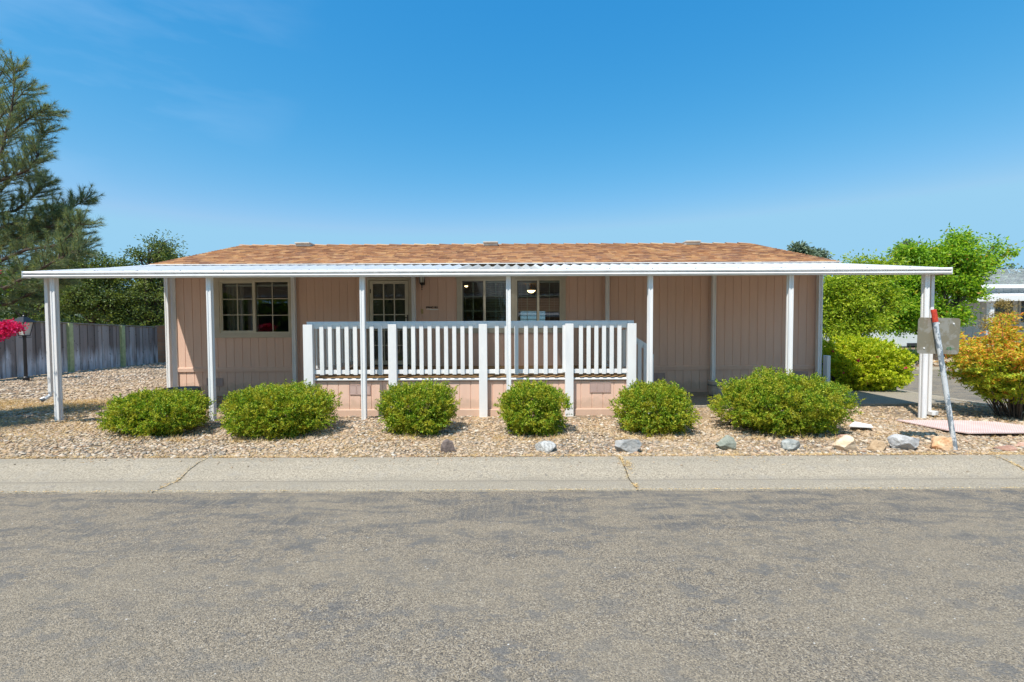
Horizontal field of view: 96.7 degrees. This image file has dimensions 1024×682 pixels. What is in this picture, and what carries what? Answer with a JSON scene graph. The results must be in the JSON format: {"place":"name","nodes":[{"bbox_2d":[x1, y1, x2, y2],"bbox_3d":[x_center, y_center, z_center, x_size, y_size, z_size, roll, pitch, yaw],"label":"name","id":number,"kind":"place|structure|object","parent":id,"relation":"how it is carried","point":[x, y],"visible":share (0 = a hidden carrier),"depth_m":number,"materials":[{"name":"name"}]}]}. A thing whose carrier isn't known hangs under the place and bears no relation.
{"place":"outdoors","nodes":[
{"label":"outdoors","id":0,"kind":"place"},
{"bbox_2d":[147,244,184,321],"bbox_3d":[-25.633,-3.304,33.896,2.582,8.032,1.766,0,2,0],"label":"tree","id":1,"kind":"object","parent":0,"point":[170,255],"visible":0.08,"depth_m":33.65,"materials":[{"name":"green plant"}]},
{"bbox_2d":[0,489,1023,681],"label":"road","id":2,"kind":"structure","parent":0,"point":[771,586],"depth_m":3.15,"materials":[{"name":"grey asphalt"}]},
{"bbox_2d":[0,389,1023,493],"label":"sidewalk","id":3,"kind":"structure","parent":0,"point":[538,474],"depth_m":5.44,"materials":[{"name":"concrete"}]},
{"bbox_2d":[13,455,1023,471],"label":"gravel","id":4,"kind":"structure","parent":3,"relation":"on","point":[549,460],"depth_m":5.78,"materials":[{"name":"beige gravel"}]},
{"bbox_2d":[0,362,1023,458],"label":"ground","id":5,"kind":"structure","parent":0,"point":[705,416],"depth_m":7.14,"materials":[{"name":"beige gravel"}]},
{"bbox_2d":[0,259,28,341],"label":"crape myrtle","id":6,"kind":"object","parent":5,"relation":"on","point":[8,329],"visible":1,"depth_m":7.40,"materials":[{"name":"pink plant"}]},
{"bbox_2d":[13,312,35,380],"bbox_3d":[-15.642,0.186,14.611,0.440,2.216,0.440,0,2,0],"label":"lamp post","id":7,"kind":"object","parent":5,"relation":"on","point":[23,319],"visible":0.91,"depth_m":14.59,"materials":[{"name":"black metal"}]},
{"bbox_2d":[0,262,75,320],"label":"oak tree","id":8,"kind":"object","parent":5,"relation":"on","point":[17,313],"visible":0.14,"depth_m":25.64,"materials":[{"name":"green plant"}]},
{"bbox_2d":[0,41,108,317],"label":"pine tree","id":9,"kind":"object","parent":5,"relation":"on","point":[47,230],"visible":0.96,"depth_m":17.43,"materials":[{"name":"green plant"}]},
{"bbox_2d":[0,319,157,378],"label":"board fence","id":10,"kind":"object","parent":5,"relation":"on","point":[90,346],"visible":0.81,"depth_m":18.04,"materials":[{"name":"grey wood"}]},
{"bbox_2d":[1,305,164,332],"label":"undergrowth","id":11,"kind":"object","parent":5,"relation":"on","point":[86,321],"visible":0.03,"depth_m":25.42,"materials":[{"name":"green plant"}]},
{"bbox_2d":[30,240,138,324],"bbox_3d":[-23.037,-2.300,24.801,5.399,7.030,3.927,-1,2,-15],"label":"oak tree","id":12,"kind":"object","parent":5,"relation":"on","point":[87,298],"visible":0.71,"depth_m":24.34,"materials":[{"name":"green plant"}]},
{"bbox_2d":[26,262,163,324],"bbox_3d":[-27.380,-2.221,30.832,14.146,6.518,4.792,0,2,0],"label":"oak tree","id":13,"kind":"object","parent":5,"relation":"on","point":[122,288],"visible":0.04,"depth_m":30.32,"materials":[{"name":"green plant"}]},
{"bbox_2d":[93,229,189,327],"bbox_3d":[-20.115,-2.546,25.695,6.163,7.440,4.323,0,2,0],"label":"oak tree","id":14,"kind":"object","parent":5,"relation":"on","point":[148,298],"visible":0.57,"depth_m":25.01,"materials":[{"name":"green plant"}]},
{"bbox_2d":[94,386,215,437],"bbox_3d":[-5.712,1.150,7.404,1.749,0.836,1.406,0,2,0],"label":"shrub","id":15,"kind":"object","parent":5,"relation":"on","point":[136,413],"visible":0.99,"depth_m":7.10,"materials":[{"name":"green plant"}]},
{"bbox_2d":[155,325,165,362],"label":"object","id":16,"kind":"structure","parent":5,"relation":"on","point":[161,344],"depth_m":21.91,"materials":[{"name":"grey wood"}]},
{"bbox_2d":[160,386,201,393],"bbox_3d":[-7.121,1.214,9.793,0.738,0.400,0.738,0,2,0],"label":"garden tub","id":17,"kind":"object","parent":5,"relation":"on","point":[193,388],"visible":0.14,"depth_m":9.98,"materials":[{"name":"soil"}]},
{"bbox_2d":[210,379,342,440],"bbox_3d":[-3.705,1.086,7.338,1.882,0.947,1.586,0,2,0],"label":"shrub","id":18,"kind":"object","parent":5,"relation":"on","point":[295,407],"visible":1,"depth_m":6.93,"materials":[{"name":"green plant"}]},
{"bbox_2d":[374,377,461,439],"bbox_3d":[-1.510,1.050,7.379,1.379,0.994,1.322,0,2,0],"label":"shrub","id":19,"kind":"object","parent":5,"relation":"on","point":[399,415],"visible":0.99,"depth_m":7.03,"materials":[{"name":"green plant"}]},
{"bbox_2d":[441,439,455,452],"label":"landscape rock","id":20,"kind":"object","parent":5,"relation":"on","point":[447,445],"visible":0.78,"depth_m":6.12,"materials":[{"name":"grey stone"}]},
{"bbox_2d":[303,320,653,416],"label":"porch deck","id":21,"kind":"structure","parent":5,"relation":"on","point":[481,396],"depth_m":8.58,"materials":[{"name":"paint"}]},
{"bbox_2d":[148,240,839,395],"bbox_3d":[-0.421,-0.912,14.733,16.617,4.475,7.690,0,2,0],"label":"mobile home","id":22,"kind":"object","parent":5,"relation":"on","point":[253,333],"visible":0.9,"depth_m":11.31,"materials":[{"name":"paint"}]},
{"bbox_2d":[213,277,291,337],"bbox_3d":[-6.407,-0.852,11.398,1.968,1.530,0.300,0,2,0],"label":"window","id":23,"kind":"structure","parent":22,"relation":"in","point":[235,299],"depth_m":11.28,"materials":[{"name":"beige glass"}]},
{"bbox_2d":[367,277,411,365],"bbox_3d":[-3.032,-0.481,11.313,1.103,2.177,0.214,0,2,0],"label":"door","id":24,"kind":"structure","parent":22,"relation":"in","point":[388,300],"depth_m":11.34,"materials":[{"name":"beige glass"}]},
{"bbox_2d":[455,276,511,332],"bbox_3d":[-0.704,-0.925,11.388,1.382,1.448,0.315,0,2,0],"label":"window","id":25,"kind":"structure","parent":22,"relation":"in","point":[501,280],"depth_m":11.27,"materials":[{"name":"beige glass"}]},
{"bbox_2d":[21,263,952,420],"bbox_3d":[-0.386,-0.197,9.645,16.534,3.235,3.157,0,2,0],"label":"carport awning","id":26,"kind":"object","parent":22,"relation":"attached to","point":[209,273],"visible":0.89,"depth_m":8.23,"materials":[{"name":"white metal"}]},
{"bbox_2d":[511,276,566,332],"bbox_3d":[0.659,-0.929,11.349,1.397,1.448,0.235,0,2,0],"label":"window","id":27,"kind":"structure","parent":22,"relation":"in","point":[561,280],"depth_m":11.26,"materials":[{"name":"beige glass"}]},
{"bbox_2d":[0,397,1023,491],"bbox_3d":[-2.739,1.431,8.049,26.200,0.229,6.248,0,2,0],"label":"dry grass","id":28,"kind":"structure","parent":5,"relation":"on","point":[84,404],"depth_m":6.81,"materials":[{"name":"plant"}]},
{"bbox_2d":[493,378,572,436],"bbox_3d":[0.334,1.063,7.302,1.276,0.950,1.292,0,2,0],"label":"shrub","id":29,"kind":"object","parent":5,"relation":"on","point":[518,406],"visible":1,"depth_m":7.01,"materials":[{"name":"green plant"}]},
{"bbox_2d":[535,441,556,452],"bbox_3d":[0.461,1.453,6.184,0.300,0.184,0.188,0,2,0],"label":"landscape rock","id":30,"kind":"object","parent":5,"relation":"on","point":[547,446],"visible":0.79,"depth_m":6.14,"materials":[{"name":"grey stone"}]},
{"bbox_2d":[614,439,641,452],"bbox_3d":[1.560,1.427,6.166,0.369,0.222,0.200,0,2,0],"label":"landscape rock","id":31,"kind":"object","parent":5,"relation":"on","point":[630,445],"visible":0.88,"depth_m":6.08,"materials":[{"name":"grey stone"}]},
{"bbox_2d":[606,377,701,436],"bbox_3d":[2.246,1.062,7.339,1.310,0.922,1.386,-2,2,-35],"label":"shrub","id":32,"kind":"object","parent":5,"relation":"on","point":[662,396],"visible":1,"depth_m":7.03,"materials":[{"name":"green plant"}]},
{"bbox_2d":[716,435,736,449],"bbox_3d":[2.919,1.410,6.251,0.271,0.236,0.165,-1,2,-15],"label":"landscape rock","id":33,"kind":"object","parent":5,"relation":"on","point":[726,442],"visible":0.84,"depth_m":6.20,"materials":[{"name":"grey stone"}]},
{"bbox_2d":[707,365,865,437],"bbox_3d":[4.345,0.955,7.391,2.261,1.127,1.867,0,2,0],"label":"shrub","id":34,"kind":"object","parent":5,"relation":"on","point":[756,400],"visible":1,"depth_m":6.95,"materials":[{"name":"green plant"}]},
{"bbox_2d":[781,439,799,450],"bbox_3d":[3.802,1.437,6.206,0.298,0.184,0.164,-1,2,-21],"label":"landscape rock","id":35,"kind":"object","parent":5,"relation":"on","point":[790,444],"visible":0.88,"depth_m":6.15,"materials":[{"name":"grey stone"}]},
{"bbox_2d":[832,435,857,450],"bbox_3d":[4.494,1.401,6.142,0.287,0.247,0.177,1,2,35],"label":"landscape rock","id":36,"kind":"object","parent":5,"relation":"on","point":[845,442],"visible":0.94,"depth_m":6.11,"materials":[{"name":"beige stone"}]},
{"bbox_2d":[849,421,872,427],"bbox_3d":[5.701,1.370,7.401,0.491,0.015,0.294,-2,3,-45],"label":"board scrap","id":37,"kind":"object","parent":5,"relation":"on","point":[858,424],"visible":1,"depth_m":7.35,"materials":[{"name":"white wood"}]},
{"bbox_2d":[822,331,918,390],"bbox_3d":[9.090,0.555,11.933,2.234,1.683,2.094,0,2,0],"label":"lime shrub","id":38,"kind":"object","parent":5,"relation":"on","point":[860,363],"visible":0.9,"depth_m":11.36,"materials":[{"name":"green plant"}]},
{"bbox_2d":[866,440,886,450],"bbox_3d":[4.949,1.436,6.189,0.257,0.173,0.176,-1,2,-26],"label":"landscape rock","id":39,"kind":"object","parent":5,"relation":"on","point":[873,445],"visible":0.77,"depth_m":6.15,"materials":[{"name":"beige stone"}]},
{"bbox_2d":[887,434,919,449],"bbox_3d":[5.359,1.400,6.213,0.346,0.245,0.224,0,2,0],"label":"landscape rock","id":40,"kind":"object","parent":5,"relation":"on","point":[903,442],"visible":0.89,"depth_m":6.16,"materials":[{"name":"grey stone"}]},
{"bbox_2d":[917,309,960,449],"bbox_3d":[5.791,0.552,6.153,0.606,1.961,0.118,0,2,0],"label":"leaning sign","id":41,"kind":"object","parent":5,"relation":"on","point":[939,337],"visible":0.95,"depth_m":6.17,"materials":[{"name":"grey metal"}]},
{"bbox_2d":[930,436,956,450],"bbox_3d":[5.853,1.409,6.223,0.373,0.219,0.230,-1,2,-23],"label":"landscape rock","id":42,"kind":"object","parent":5,"relation":"on","point":[943,443],"visible":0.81,"depth_m":6.13,"materials":[{"name":"stone"}]},
{"bbox_2d":[896,420,1023,433],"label":"board","id":43,"kind":"object","parent":5,"relation":"on","point":[974,427],"visible":1,"depth_m":7.31,"materials":[{"name":"wood"}]},
{"bbox_2d":[935,310,1023,419],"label":"heavenly bamboo","id":44,"kind":"object","parent":5,"relation":"on","point":[993,372],"visible":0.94,"depth_m":8.07,"materials":[{"name":"yellow plant"}]},
{"bbox_2d":[993,445,1016,450],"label":"landscape rock","id":45,"kind":"object","parent":5,"relation":"on","point":[1008,447],"visible":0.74,"depth_m":6.12,"materials":[{"name":"stone"}]},
{"bbox_2d":[0,0,1023,317],"label":"sky","id":46,"kind":"structure","parent":0,"point":[840,127],"materials":[{"name":"blue"}]},
{"bbox_2d":[707,380,727,397],"bbox_3d":[4.742,1.132,10.493,0.448,0.420,0.448,0,2,0],"label":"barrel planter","id":47,"kind":"object","parent":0,"point":[714,388],"visible":0.5,"depth_m":10.37,"materials":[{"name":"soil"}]},
{"bbox_2d":[686,389,966,407],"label":"concrete path","id":48,"kind":"structure","parent":0,"point":[873,398],"depth_m":10.19,"materials":[{"name":"grey concrete"}]},
{"bbox_2d":[824,340,950,366],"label":"bank","id":49,"kind":"structure","parent":0,"point":[916,364],"depth_m":18.76,"materials":[{"name":"beige gravel"}]},
{"bbox_2d":[862,326,917,347],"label":"white shed","id":50,"kind":"structure","parent":49,"relation":"on","point":[904,342],"depth_m":23.33,"materials":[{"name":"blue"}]},
{"bbox_2d":[901,344,918,362],"bbox_3d":[16.387,0.498,18.938,1.523,0.844,1.564,1,3,43],"label":"strap leaf clump","id":51,"kind":"object","parent":49,"relation":"on","point":[913,352],"visible":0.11,"depth_m":18.67,"materials":[{"name":"green plant"}]},
{"bbox_2d":[822,269,1023,345],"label":"neighbour house","id":52,"kind":"structure","parent":49,"relation":"on","point":[1015,293],"depth_m":24.43,"materials":[{"name":"white"}]},
{"bbox_2d":[994,301,1014,323],"bbox_3d":[26.391,-1.713,24.415,1.106,1.614,0.048,0,2,0],"label":"window","id":53,"kind":"structure","parent":52,"relation":"in","point":[1013,302],"depth_m":24.39,"materials":[{"name":"black glass"}]},
{"bbox_2d":[1018,301,1023,323],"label":"window","id":54,"kind":"structure","parent":52,"relation":"in","point":[1021,305],"depth_m":24.40,"materials":[{"name":"black"}]},
{"bbox_2d":[879,223,1023,359],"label":"pistache tree","id":55,"kind":"object","parent":49,"relation":"on","point":[964,258],"visible":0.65,"depth_m":19.01,"materials":[{"name":"green plant"}]},
{"bbox_2d":[904,350,953,366],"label":"gravel","id":56,"kind":"structure","parent":0,"point":[937,364],"depth_m":18.99,"materials":[{"name":"beige gravel"}]},
{"bbox_2d":[897,371,1007,405],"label":"side street","id":57,"kind":"structure","parent":0,"point":[957,391],"depth_m":12.83,"materials":[{"name":"grey asphalt"}]},
{"bbox_2d":[822,248,920,342],"bbox_3d":[13.216,-1.170,17.381,4.352,4.716,2.351,0,2,0],"label":"yellow green tree","id":58,"kind":"object","parent":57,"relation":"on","point":[856,304],"visible":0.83,"depth_m":17.07,"materials":[{"name":"green plant"}]},
{"bbox_2d":[972,298,1023,337],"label":"bronze shrub","id":59,"kind":"object","parent":57,"relation":"on","point":[1001,301],"visible":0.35,"depth_m":14.96,"materials":[{"name":"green plant"}]},
{"label":"far ground","id":60,"kind":"structure","parent":0,"visible":0},
{"bbox_2d":[0,290,163,324],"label":"woodland","id":61,"kind":"object","parent":60,"relation":"on","point":[79,316],"visible":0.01,"depth_m":46.98,"materials":[{"name":"green plant"}]},
{"bbox_2d":[786,240,817,255],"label":"distant pine","id":62,"kind":"object","parent":60,"relation":"on","point":[803,248],"visible":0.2,"depth_m":59.09,"materials":[{"name":"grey plant"}]},
{"bbox_2d":[811,247,833,275],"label":"distant pine","id":63,"kind":"object","parent":60,"relation":"on","point":[821,253],"visible":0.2,"depth_m":69.08,"materials":[{"name":"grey plant"}]},
{"bbox_2d":[890,239,918,265],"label":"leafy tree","id":64,"kind":"object","parent":60,"relation":"on","point":[903,242],"visible":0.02,"depth_m":61.59,"materials":[{"name":"green plant"}]},
{"bbox_2d":[913,367,957,370],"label":"kerb","id":65,"kind":"structure","parent":60,"relation":"on","point":[933,369],"depth_m":17.65,"materials":[{"name":"concrete"}]},
{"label":"hill","id":66,"kind":"structure","parent":0,"visible":0},
{"bbox_2d":[860,262,1023,284],"bbox_3d":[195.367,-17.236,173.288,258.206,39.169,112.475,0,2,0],"label":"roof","id":67,"kind":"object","parent":66,"relation":"on","point":[1002,281],"visible":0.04,"depth_m":182.08,"materials":[{"name":"white metal"}]}
]}

